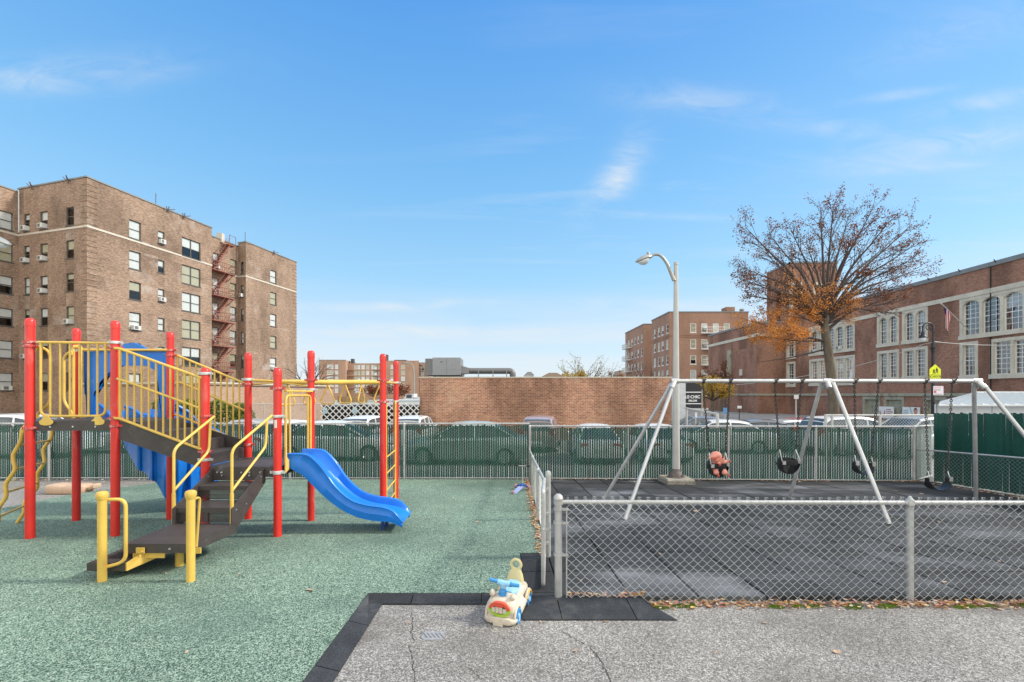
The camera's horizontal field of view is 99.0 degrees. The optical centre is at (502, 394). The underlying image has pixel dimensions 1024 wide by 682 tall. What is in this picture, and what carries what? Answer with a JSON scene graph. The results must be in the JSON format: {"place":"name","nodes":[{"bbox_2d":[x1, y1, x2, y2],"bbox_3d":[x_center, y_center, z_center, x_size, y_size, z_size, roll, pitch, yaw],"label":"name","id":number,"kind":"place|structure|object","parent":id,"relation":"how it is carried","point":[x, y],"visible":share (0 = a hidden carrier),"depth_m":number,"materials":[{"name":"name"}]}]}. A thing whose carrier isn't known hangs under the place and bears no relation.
{"place":"outdoors","nodes":[
{"label":"outdoors","id":0,"kind":"place"},
{"bbox_2d":[45,482,100,493],"bbox_3d":[-8.819,1.936,9.020,0.951,0.210,0.320,0,0,0],"label":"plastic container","id":1,"kind":"object","parent":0,"point":[61,488],"visible":0.82,"depth_m":8.88,"materials":[{"name":"plastic"}]},
{"bbox_2d":[338,396,419,404],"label":"shed","id":2,"kind":"structure","parent":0,"point":[347,399],"depth_m":44.90,"materials":[{"name":"white"}]},
{"bbox_2d":[0,400,1023,681],"bbox_3d":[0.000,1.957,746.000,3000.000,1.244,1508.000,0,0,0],"label":"ground","id":3,"kind":"structure","parent":0,"point":[910,642],"depth_m":3.14,"materials":[{"name":"concrete"}]},
{"bbox_2d":[0,413,103,458],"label":"parked car","id":4,"kind":"object","parent":3,"relation":"on","point":[13,417],"visible":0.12,"depth_m":15.86,"materials":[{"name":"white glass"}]},
{"bbox_2d":[0,175,296,418],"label":"apartment block","id":5,"kind":"structure","parent":3,"relation":"on","point":[91,258],"depth_m":39.48,"materials":[{"name":"beige brick"}]},
{"bbox_2d":[0,210,13,231],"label":"window","id":6,"kind":"structure","parent":5,"relation":"in","point":[6,218],"depth_m":37.52,"materials":[{"name":"white glass"}]},
{"bbox_2d":[0,245,13,263],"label":"window","id":7,"kind":"structure","parent":5,"relation":"in","point":[6,254],"depth_m":37.56,"materials":[{"name":"beige glass"}]},
{"bbox_2d":[0,275,13,295],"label":"window","id":8,"kind":"structure","parent":5,"relation":"in","point":[4,280],"depth_m":37.52,"materials":[{"name":"grey glass"}]},
{"bbox_2d":[0,308,13,327],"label":"window","id":9,"kind":"structure","parent":5,"relation":"in","point":[4,313],"depth_m":37.52,"materials":[{"name":"grey glass"}]},
{"bbox_2d":[0,340,13,359],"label":"window","id":10,"kind":"structure","parent":5,"relation":"in","point":[6,347],"depth_m":37.52,"materials":[{"name":"grey glass"}]},
{"bbox_2d":[0,373,13,392],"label":"window","id":11,"kind":"structure","parent":5,"relation":"in","point":[6,379],"depth_m":37.45,"materials":[{"name":"white glass"}]},
{"bbox_2d":[20,214,29,232],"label":"window","id":12,"kind":"structure","parent":5,"relation":"in","point":[24,228],"depth_m":37.82,"materials":[{"name":"white glass"}]},
{"bbox_2d":[20,246,29,264],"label":"window","id":13,"kind":"structure","parent":5,"relation":"in","point":[24,260],"depth_m":37.82,"materials":[{"name":"white glass"}]},
{"bbox_2d":[23,278,29,295],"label":"window","id":14,"kind":"structure","parent":5,"relation":"in","point":[27,280],"depth_m":38.07,"materials":[{"name":"white glass"}]},
{"bbox_2d":[37,211,47,229],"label":"window","id":15,"kind":"structure","parent":5,"relation":"in","point":[44,215],"depth_m":37.37,"materials":[{"name":"white glass"}]},
{"bbox_2d":[37,244,47,262],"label":"window","id":16,"kind":"structure","parent":5,"relation":"in","point":[44,247],"depth_m":37.40,"materials":[{"name":"white glass"}]},
{"bbox_2d":[37,276,47,295],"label":"window","id":17,"kind":"structure","parent":5,"relation":"in","point":[44,279],"depth_m":37.40,"materials":[{"name":"white glass"}]},
{"bbox_2d":[39,308,47,326],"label":"window","id":18,"kind":"structure","parent":5,"relation":"in","point":[44,312],"depth_m":37.52,"materials":[{"name":"white glass"}]},
{"bbox_2d":[63,306,73,326],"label":"window","id":19,"kind":"structure","parent":5,"relation":"in","point":[70,310],"depth_m":36.63,"materials":[{"name":"beige glass"}]},
{"bbox_2d":[65,240,73,259],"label":"window","id":20,"kind":"structure","parent":5,"relation":"in","point":[70,244],"depth_m":36.72,"materials":[{"name":"beige glass"}]},
{"bbox_2d":[129,219,141,241],"bbox_3d":[-33.292,-14.838,39.597,0.200,1.690,1.100,0,0,15],"label":"window","id":21,"kind":"structure","parent":5,"relation":"in","point":[134,227],"depth_m":39.67,"materials":[{"name":"white glass"}]},
{"bbox_2d":[129,250,141,271],"bbox_3d":[-33.292,-12.078,39.597,0.200,1.690,1.100,0,0,15],"label":"window","id":22,"kind":"structure","parent":5,"relation":"in","point":[134,257],"depth_m":39.67,"materials":[{"name":"white glass"}]},
{"bbox_2d":[129,281,141,301],"bbox_3d":[-33.292,-9.318,39.597,0.200,1.690,1.100,0,0,15],"label":"window","id":23,"kind":"structure","parent":5,"relation":"in","point":[133,286],"depth_m":39.67,"materials":[{"name":"beige glass"}]},
{"bbox_2d":[129,312,141,331],"bbox_3d":[-33.164,-6.499,39.563,0.466,1.808,1.100,0,0,15],"label":"window","id":24,"kind":"structure","parent":5,"relation":"in","point":[134,318],"depth_m":39.57,"materials":[{"name":"white glass"}]},
{"bbox_2d":[157,289,165,302],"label":"window","id":25,"kind":"structure","parent":5,"relation":"in","point":[161,298],"depth_m":41.82,"materials":[{"name":"white glass"}]},
{"bbox_2d":[182,237,199,260],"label":"window","id":26,"kind":"structure","parent":5,"relation":"in","point":[189,244],"depth_m":44.78,"materials":[{"name":"white glass"}]},
{"bbox_2d":[182,265,200,287],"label":"window","id":27,"kind":"structure","parent":5,"relation":"in","point":[190,275],"depth_m":44.78,"materials":[{"name":"beige glass"}]},
{"bbox_2d":[182,292,200,314],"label":"window","id":28,"kind":"structure","parent":5,"relation":"in","point":[190,302],"depth_m":44.78,"materials":[{"name":"white glass"}]},
{"bbox_2d":[182,319,200,340],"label":"window","id":29,"kind":"structure","parent":5,"relation":"in","point":[190,329],"depth_m":44.78,"materials":[{"name":"beige glass"}]},
{"bbox_2d":[182,347,200,366],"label":"window","id":30,"kind":"structure","parent":5,"relation":"in","point":[186,352],"depth_m":44.88,"materials":[{"name":"white glass"}]},
{"bbox_2d":[71,382,333,421],"bbox_3d":[-24.829,0.879,38.346,13.060,3.475,13.919,0,0,15],"label":"annex","id":31,"kind":"object","parent":3,"relation":"on","point":[262,394],"visible":0.35,"depth_m":33.04,"materials":[{"name":"brick"}]},
{"bbox_2d":[151,398,255,424],"bbox_3d":[-17.094,1.413,24.895,7.385,2.410,1.246,0,0,7],"label":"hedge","id":32,"kind":"object","parent":3,"relation":"on","point":[223,410],"visible":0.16,"depth_m":24.46,"materials":[{"name":"green plant"}]},
{"bbox_2d":[216,418,271,434],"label":"parked car","id":33,"kind":"object","parent":3,"relation":"on","point":[255,420],"visible":0.04,"depth_m":19.43,"materials":[{"name":"silver metal"}]},
{"bbox_2d":[0,422,529,480],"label":"slatted fence","id":34,"kind":"object","parent":3,"relation":"on","point":[95,470],"visible":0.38,"depth_m":10.71,"materials":[{"name":"metal"}]},
{"bbox_2d":[0,479,540,681],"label":"rubber safety surface","id":35,"kind":"object","parent":3,"relation":"on","point":[265,615],"visible":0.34,"depth_m":4.26,"materials":[{"name":"rubber"}]},
{"bbox_2d":[0,318,410,581],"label":"climbing frame","id":36,"kind":"object","parent":35,"relation":"on","point":[183,457],"visible":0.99,"depth_m":5.72,"materials":[{"name":"red paint"}]},
{"bbox_2d":[511,465,530,493],"bbox_3d":[0.320,1.728,8.941,0.343,0.500,0.633,0,0,24],"label":"kick scooter","id":37,"kind":"object","parent":35,"relation":"on","point":[518,488],"visible":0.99,"depth_m":9.11,"materials":[{"name":"white paint"}]},
{"bbox_2d":[234,419,306,454],"bbox_3d":[-8.813,1.725,18.196,2.009,1.394,4.269,0,0,20],"label":"parked car","id":38,"kind":"object","parent":3,"relation":"on","point":[296,421],"visible":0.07,"depth_m":17.32,"materials":[{"name":"white metal"}]},
{"bbox_2d":[252,403,319,420],"bbox_3d":[-11.738,1.553,23.449,3.603,2.135,0.524,0,0,-10],"label":"lattice fence","id":39,"kind":"object","parent":3,"relation":"on","point":[263,409],"visible":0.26,"depth_m":23.61,"materials":[{"name":"wood"}]},
{"bbox_2d":[283,358,340,379],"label":"tree","id":40,"kind":"object","parent":3,"relation":"on","point":[305,372],"visible":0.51,"depth_m":45.12,"materials":[{"name":"brown plant"}]},
{"bbox_2d":[268,420,390,460],"bbox_3d":[-5.902,1.618,15.600,4.269,1.394,2.009,0,0,-4],"label":"parked car","id":41,"kind":"object","parent":3,"relation":"on","point":[330,421],"visible":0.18,"depth_m":14.93,"materials":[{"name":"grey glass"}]},
{"bbox_2d":[344,415,390,433],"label":"parked car","id":42,"kind":"object","parent":3,"relation":"on","point":[366,418],"visible":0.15,"depth_m":20.07,"materials":[{"name":"white metal"}]},
{"bbox_2d":[356,385,379,397],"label":"tree","id":43,"kind":"object","parent":3,"relation":"on","point":[371,389],"visible":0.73,"depth_m":119.02,"materials":[{"name":"brown plant"}]},
{"bbox_2d":[320,403,419,424],"bbox_3d":[-7.284,1.535,24.130,5.466,2.165,0.300,0,0,0],"label":"lattice fence","id":44,"kind":"object","parent":3,"relation":"on","point":[339,412],"visible":0.36,"depth_m":24.25,"materials":[{"name":"plastic"}]},
{"bbox_2d":[319,355,422,399],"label":"apartment block","id":45,"kind":"structure","parent":3,"relation":"on","point":[352,369],"depth_m":201.00,"materials":[{"name":"brown brick"}]},
{"bbox_2d":[386,383,410,396],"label":"tree","id":46,"kind":"object","parent":3,"relation":"on","point":[402,392],"visible":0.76,"depth_m":109.27,"materials":[{"name":"brown plant"}]},
{"bbox_2d":[388,415,438,441],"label":"parked car","id":47,"kind":"object","parent":3,"relation":"on","point":[415,418],"visible":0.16,"depth_m":19.94,"materials":[{"name":"white metal"}]},
{"bbox_2d":[419,362,432,396],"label":"apartment block","id":48,"kind":"structure","parent":3,"relation":"on","point":[421,371],"depth_m":215.00,"materials":[{"name":"brown brick"}]},
{"bbox_2d":[421,631,444,639],"bbox_3d":[-0.515,1.799,3.258,0.180,0.019,0.110,0,0,0],"label":"drain cover","id":49,"kind":"object","parent":3,"relation":"on","point":[433,635],"visible":1,"depth_m":3.25,"materials":[{"name":"metal"}]},
{"bbox_2d":[406,420,524,465],"bbox_3d":[-1.188,1.576,14.600,4.269,1.394,2.009,0,0,2],"label":"parked car","id":50,"kind":"object","parent":3,"relation":"on","point":[472,421],"visible":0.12,"depth_m":13.83,"materials":[{"name":"grey metal"}]},
{"bbox_2d":[303,593,676,681],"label":"rubber edging","id":51,"kind":"object","parent":3,"relation":"on","point":[329,665],"visible":0.79,"depth_m":3.62,"materials":[{"name":"rubber"}]},
{"bbox_2d":[484,558,531,626],"bbox_3d":[0.051,1.626,3.638,0.280,0.377,0.497,0,1,20],"label":"ride on toy","id":52,"kind":"object","parent":3,"relation":"on","point":[509,600],"visible":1,"depth_m":3.50,"materials":[{"name":"beige plastic"}]},
{"bbox_2d":[43,478,1023,554],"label":"leaf litter","id":53,"kind":"object","parent":3,"relation":"on","point":[534,518],"visible":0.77,"depth_m":8.27,"materials":[{"name":"brown plant"}]},
{"bbox_2d":[522,415,561,451],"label":"parked car","id":54,"kind":"object","parent":3,"relation":"on","point":[540,420],"visible":0.21,"depth_m":18.34,"materials":[{"name":"silver metal"}]},
{"bbox_2d":[561,367,587,376],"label":"tree","id":55,"kind":"object","parent":3,"relation":"on","point":[581,374],"visible":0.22,"depth_m":57.75,"materials":[{"name":"yellow plant"}]},
{"bbox_2d":[557,354,618,376],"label":"tree","id":56,"kind":"object","parent":3,"relation":"on","point":[590,373],"visible":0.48,"depth_m":61.02,"materials":[{"name":"brown plant"}]},
{"bbox_2d":[568,423,623,462],"bbox_3d":[3.275,1.678,15.796,1.858,1.289,3.947,0,0,4],"label":"parked car","id":57,"kind":"object","parent":3,"relation":"on","point":[591,441],"visible":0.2,"depth_m":14.27,"materials":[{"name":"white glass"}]},
{"bbox_2d":[622,324,651,376],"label":"apartment block","id":58,"kind":"structure","parent":3,"relation":"on","point":[637,346],"depth_m":103.84,"materials":[{"name":"brown brick"}]},
{"bbox_2d":[623,423,693,462],"bbox_3d":[5.429,1.683,15.896,1.858,1.289,3.947,0,0,0],"label":"parked car","id":59,"kind":"object","parent":3,"relation":"on","point":[651,439],"visible":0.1,"depth_m":14.73,"materials":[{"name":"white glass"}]},
{"bbox_2d":[686,383,701,415],"bbox_3d":[10.847,0.927,25.052,1.221,3.379,0.136,0,0,0],"label":"salon sign","id":60,"kind":"object","parent":3,"relation":"on","point":[693,395],"visible":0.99,"depth_m":25.00,"materials":[{"name":"black paint"}]},
{"bbox_2d":[671,415,719,428],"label":"parked car","id":61,"kind":"object","parent":3,"relation":"on","point":[698,420],"visible":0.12,"depth_m":23.93,"materials":[{"name":"grey metal"}]},
{"bbox_2d":[651,307,748,407],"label":"apartment block","id":62,"kind":"structure","parent":3,"relation":"on","point":[696,328],"depth_m":83.00,"materials":[{"name":"brown brick"}]},
{"bbox_2d":[684,407,719,451],"bbox_3d":[8.800,1.632,19.502,0.169,1.969,5.167,0,0,10],"label":"railing","id":63,"kind":"object","parent":3,"relation":"on","point":[709,413],"visible":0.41,"depth_m":18.77,"materials":[{"name":"metal"}]},
{"bbox_2d":[697,360,733,410],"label":"tree","id":64,"kind":"object","parent":3,"relation":"on","point":[720,374],"visible":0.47,"depth_m":65.38,"materials":[{"name":"brown plant"}]},
{"bbox_2d":[696,375,736,416],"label":"tree","id":65,"kind":"object","parent":3,"relation":"on","point":[714,388],"visible":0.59,"depth_m":47.31,"materials":[{"name":"yellow plant"}]},
{"bbox_2d":[528,425,915,480],"bbox_3d":[5.169,1.432,10.494,9.077,1.413,0.142,0,0,2],"label":"slatted fence","id":66,"kind":"object","parent":3,"relation":"on","point":[901,437],"visible":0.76,"depth_m":10.49,"materials":[{"name":"metal"}]},
{"bbox_2d":[686,419,776,453],"bbox_3d":[9.097,1.738,18.499,4.269,1.394,2.009,0,0,10],"label":"parked car","id":67,"kind":"object","parent":3,"relation":"on","point":[732,422],"visible":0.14,"depth_m":17.83,"materials":[{"name":"white metal"}]},
{"bbox_2d":[726,419,792,451],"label":"parked car","id":68,"kind":"object","parent":3,"relation":"on","point":[762,422],"visible":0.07,"depth_m":18.39,"materials":[{"name":"grey metal"}]},
{"bbox_2d":[771,419,800,451],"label":"parked car","id":69,"kind":"object","parent":3,"relation":"on","point":[792,422],"visible":0.02,"depth_m":18.91,"materials":[{"name":"silver metal"}]},
{"bbox_2d":[553,493,1023,602],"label":"front fence","id":70,"kind":"object","parent":3,"relation":"on","point":[909,502],"visible":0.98,"depth_m":3.83,"materials":[{"name":"metal"}]},
{"bbox_2d":[567,591,1023,610],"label":"leaf litter","id":71,"kind":"object","parent":3,"relation":"on","point":[791,603],"visible":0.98,"depth_m":3.79,"materials":[{"name":"brown plant"}]},
{"bbox_2d":[728,182,942,413],"bbox_3d":[22.028,-5.554,28.279,16.778,16.346,8.561,0,0,0],"label":"street tree","id":72,"kind":"object","parent":3,"relation":"on","point":[822,311],"visible":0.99,"depth_m":27.59,"materials":[{"name":"brown plant"}]},
{"bbox_2d":[793,416,878,455],"bbox_3d":[14.127,1.621,17.600,4.057,1.553,1.901,0,0,-4],"label":"parked car","id":73,"kind":"object","parent":3,"relation":"on","point":[837,420],"visible":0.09,"depth_m":16.99,"materials":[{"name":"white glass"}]},
{"bbox_2d":[708,253,1023,420],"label":"school building","id":74,"kind":"structure","parent":3,"relation":"on","point":[983,303],"depth_m":43.64,"materials":[{"name":"red brick"}]},
{"bbox_2d":[837,359,842,378],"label":"window","id":75,"kind":"structure","parent":74,"relation":"in","point":[839,361],"depth_m":48.89,"materials":[{"name":"white glass"}]},
{"bbox_2d":[846,357,852,378],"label":"window","id":76,"kind":"structure","parent":74,"relation":"in","point":[849,361],"depth_m":47.60,"materials":[{"name":"white glass"}]},
{"bbox_2d":[879,406,893,417],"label":"banner","id":77,"kind":"object","parent":74,"relation":"attached to","point":[886,410],"visible":0.78,"depth_m":42.66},
{"bbox_2d":[906,351,912,376],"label":"window","id":78,"kind":"structure","parent":74,"relation":"in","point":[909,357],"depth_m":40.58,"materials":[{"name":"white glass"}]},
{"bbox_2d":[902,407,919,413],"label":"banner","id":79,"kind":"object","parent":74,"relation":"attached to","point":[910,410],"visible":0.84,"depth_m":40.10,"materials":[{"name":"plastic"}]},
{"bbox_2d":[917,311,924,338],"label":"window","id":80,"kind":"structure","parent":74,"relation":"in","point":[921,316],"depth_m":39.56,"materials":[{"name":"white glass"}]},
{"bbox_2d":[917,349,924,375],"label":"window","id":81,"kind":"structure","parent":74,"relation":"in","point":[918,356],"depth_m":39.44,"materials":[{"name":"white glass"}]},
{"bbox_2d":[940,303,969,331],"bbox_3d":[36.114,-6.070,34.868,2.963,2.346,0.138,0,0,-11],"label":"flag","id":82,"kind":"object","parent":74,"relation":"attached to","point":[947,312],"visible":1,"depth_m":34.73,"materials":[{"name":"multicoloured fabric"}]},
{"bbox_2d":[965,345,973,374],"bbox_3d":[37.785,-2.753,35.250,0.070,2.440,0.930,0,0,0],"label":"window","id":83,"kind":"structure","parent":74,"relation":"in","point":[969,349],"depth_m":35.37,"materials":[{"name":"white glass"}]},
{"bbox_2d":[965,301,978,334],"bbox_3d":[37.785,-6.153,35.089,0.070,2.740,1.251,0,0,0],"label":"window","id":84,"kind":"structure","parent":74,"relation":"in","point":[970,318],"depth_m":35.29,"materials":[{"name":"white glass"}]},
{"bbox_2d":[984,297,999,332],"bbox_3d":[37.785,-6.153,33.649,0.070,2.740,1.251,0,0,0],"label":"window","id":85,"kind":"structure","parent":74,"relation":"in","point":[985,302],"depth_m":34.08,"materials":[{"name":"white glass"}]},
{"bbox_2d":[996,341,1009,373],"bbox_3d":[37.785,-2.753,32.917,0.070,2.440,1.118,0,0,0],"label":"window","id":86,"kind":"structure","parent":74,"relation":"in","point":[1007,349],"depth_m":33.10,"materials":[{"name":"white glass"}]},
{"bbox_2d":[1005,292,1022,329],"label":"window","id":87,"kind":"structure","parent":74,"relation":"in","point":[1015,299],"depth_m":32.38,"materials":[{"name":"white glass"}]},
{"bbox_2d":[1016,339,1023,372],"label":"window","id":88,"kind":"structure","parent":74,"relation":"in","point":[1022,356],"depth_m":31.95,"materials":[{"name":"white glass"}]},
{"bbox_2d":[824,414,933,460],"bbox_3d":[12.979,1.491,15.000,3.865,1.616,0.078,0,0,0],"label":"chain link fence","id":89,"kind":"object","parent":3,"relation":"on","point":[860,415],"visible":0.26,"depth_m":14.98,"materials":[{"name":"metal"}]},
{"bbox_2d":[867,416,933,458],"bbox_3d":[15.396,1.571,16.400,4.057,1.553,1.901,0,0,-4],"label":"parked car","id":90,"kind":"object","parent":3,"relation":"on","point":[909,420],"visible":0.06,"depth_m":16.00,"materials":[{"name":"silver metal"}]},
{"bbox_2d":[912,424,933,480],"bbox_3d":[10.325,1.429,10.734,1.648,1.407,0.060,0,0,-34],"label":"slatted fence","id":91,"kind":"object","parent":3,"relation":"on","point":[919,438],"visible":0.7,"depth_m":10.72,"materials":[{"name":"metal"}]},
{"bbox_2d":[918,322,936,413],"bbox_3d":[21.197,-0.513,21.800,0.819,6.160,0.350,0,0,0],"label":"crook lamp","id":92,"kind":"object","parent":3,"relation":"on","point":[922,337],"visible":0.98,"depth_m":21.77,"materials":[{"name":"black metal"}]},
{"bbox_2d":[929,364,941,378],"bbox_3d":[21.458,-1.137,21.680,0.617,0.714,0.020,0,0,0],"label":"school crossing sign","id":93,"kind":"object","parent":92,"relation":"attached to","point":[935,371],"visible":1,"depth_m":21.68,"materials":[{"name":"metal"}]},
{"bbox_2d":[916,449,1023,495],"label":"side fence","id":94,"kind":"object","parent":3,"relation":"on","point":[964,453],"visible":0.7,"depth_m":9.18,"materials":[{"name":"metal"}]},
{"bbox_2d":[931,412,1023,494],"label":"tall slatted fence","id":95,"kind":"object","parent":3,"relation":"on","point":[999,434],"visible":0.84,"depth_m":9.40,"materials":[{"name":"green metal"}]},
{"bbox_2d":[934,391,1023,413],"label":"canopy tent","id":96,"kind":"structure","parent":3,"relation":"on","point":[1012,401],"depth_m":18.30,"materials":[{"name":"fabric"}]},
{"bbox_2d":[0,0,1023,392],"label":"sky","id":97,"kind":"structure","parent":0,"point":[481,183],"materials":[{"name":"blue"}]},
{"bbox_2d":[419,377,685,438],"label":"brick building","id":98,"kind":"structure","parent":0,"point":[601,400],"depth_m":25.00,"materials":[{"name":"brick"}]},
{"bbox_2d":[425,358,515,376],"bbox_3d":[-1.927,-1.488,27.494,5.518,1.485,2.012,0,0,0],"label":"rooftop air handler","id":99,"kind":"object","parent":98,"relation":"on","point":[444,367],"visible":0.86,"depth_m":26.55,"materials":[{"name":"metal"}]},
{"bbox_2d":[520,479,1023,600],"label":"rubber tile floor","id":100,"kind":"structure","parent":0,"point":[580,489],"depth_m":5.40,"materials":[{"name":"rubber"}]},
{"bbox_2d":[529,449,550,558],"bbox_3d":[0.572,1.465,7.744,0.080,1.221,5.718,0,0,1],"label":"side fence","id":101,"kind":"object","parent":100,"relation":"on","point":[535,475],"visible":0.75,"depth_m":6.49,"materials":[{"name":"metal"}]},
{"bbox_2d":[541,477,550,585],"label":"gate","id":102,"kind":"structure","parent":101,"relation":"attached to","point":[544,529],"depth_m":3.99,"materials":[{"name":"metal"}]},
{"bbox_2d":[635,252,694,484],"bbox_3d":[3.684,-0.610,10.100,1.270,5.350,0.620,0,0,0],"label":"parking lamp","id":103,"kind":"object","parent":100,"relation":"on","point":[674,476],"visible":1,"depth_m":10.04,"materials":[{"name":"metal"}]},
{"bbox_2d":[603,378,1023,523],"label":"swing frame","id":104,"kind":"object","parent":100,"relation":"on","point":[830,383],"visible":1,"depth_m":7.32,"materials":[{"name":"metal"}]},
{"bbox_2d":[701,379,732,476],"bbox_3d":[3.599,0.561,7.351,0.502,1.651,0.262,0,0,0],"label":"bucket swing","id":105,"kind":"object","parent":104,"relation":"hanging from","point":[710,465],"visible":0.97,"depth_m":7.34,"materials":[{"name":"rubber"}]},
{"bbox_2d":[708,451,730,476],"bbox_3d":[3.618,1.162,7.287,0.254,0.409,0.316,0,0,-31],"label":"doll","id":106,"kind":"object","parent":105,"relation":"in","point":[716,457],"visible":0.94,"depth_m":7.26},
{"bbox_2d":[773,379,804,473],"bbox_3d":[4.805,0.534,7.351,0.493,1.597,0.262,0,0,0],"label":"bucket swing","id":107,"kind":"object","parent":104,"relation":"hanging from","point":[787,465],"visible":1,"depth_m":7.34,"materials":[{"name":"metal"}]},
{"bbox_2d":[851,379,882,474],"bbox_3d":[6.122,0.539,7.350,0.457,1.607,0.150,0,0,0],"label":"belt swing","id":108,"kind":"object","parent":104,"relation":"hanging from","point":[855,468],"visible":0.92,"depth_m":7.34,"materials":[{"name":"metal"}]},
{"bbox_2d":[923,379,957,490],"bbox_3d":[7.235,0.646,7.208,0.707,1.822,0.366,0,0,0],"label":"belt swing","id":109,"kind":"object","parent":104,"relation":"hanging from","point":[946,484],"visible":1,"depth_m":7.16,"materials":[{"name":"rubber"}]},
{"bbox_2d":[736,341,1023,384],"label":"overhead cable","id":110,"kind":"object","parent":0,"point":[888,356],"visible":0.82,"depth_m":26.71,"materials":[{"name":"white paint"}]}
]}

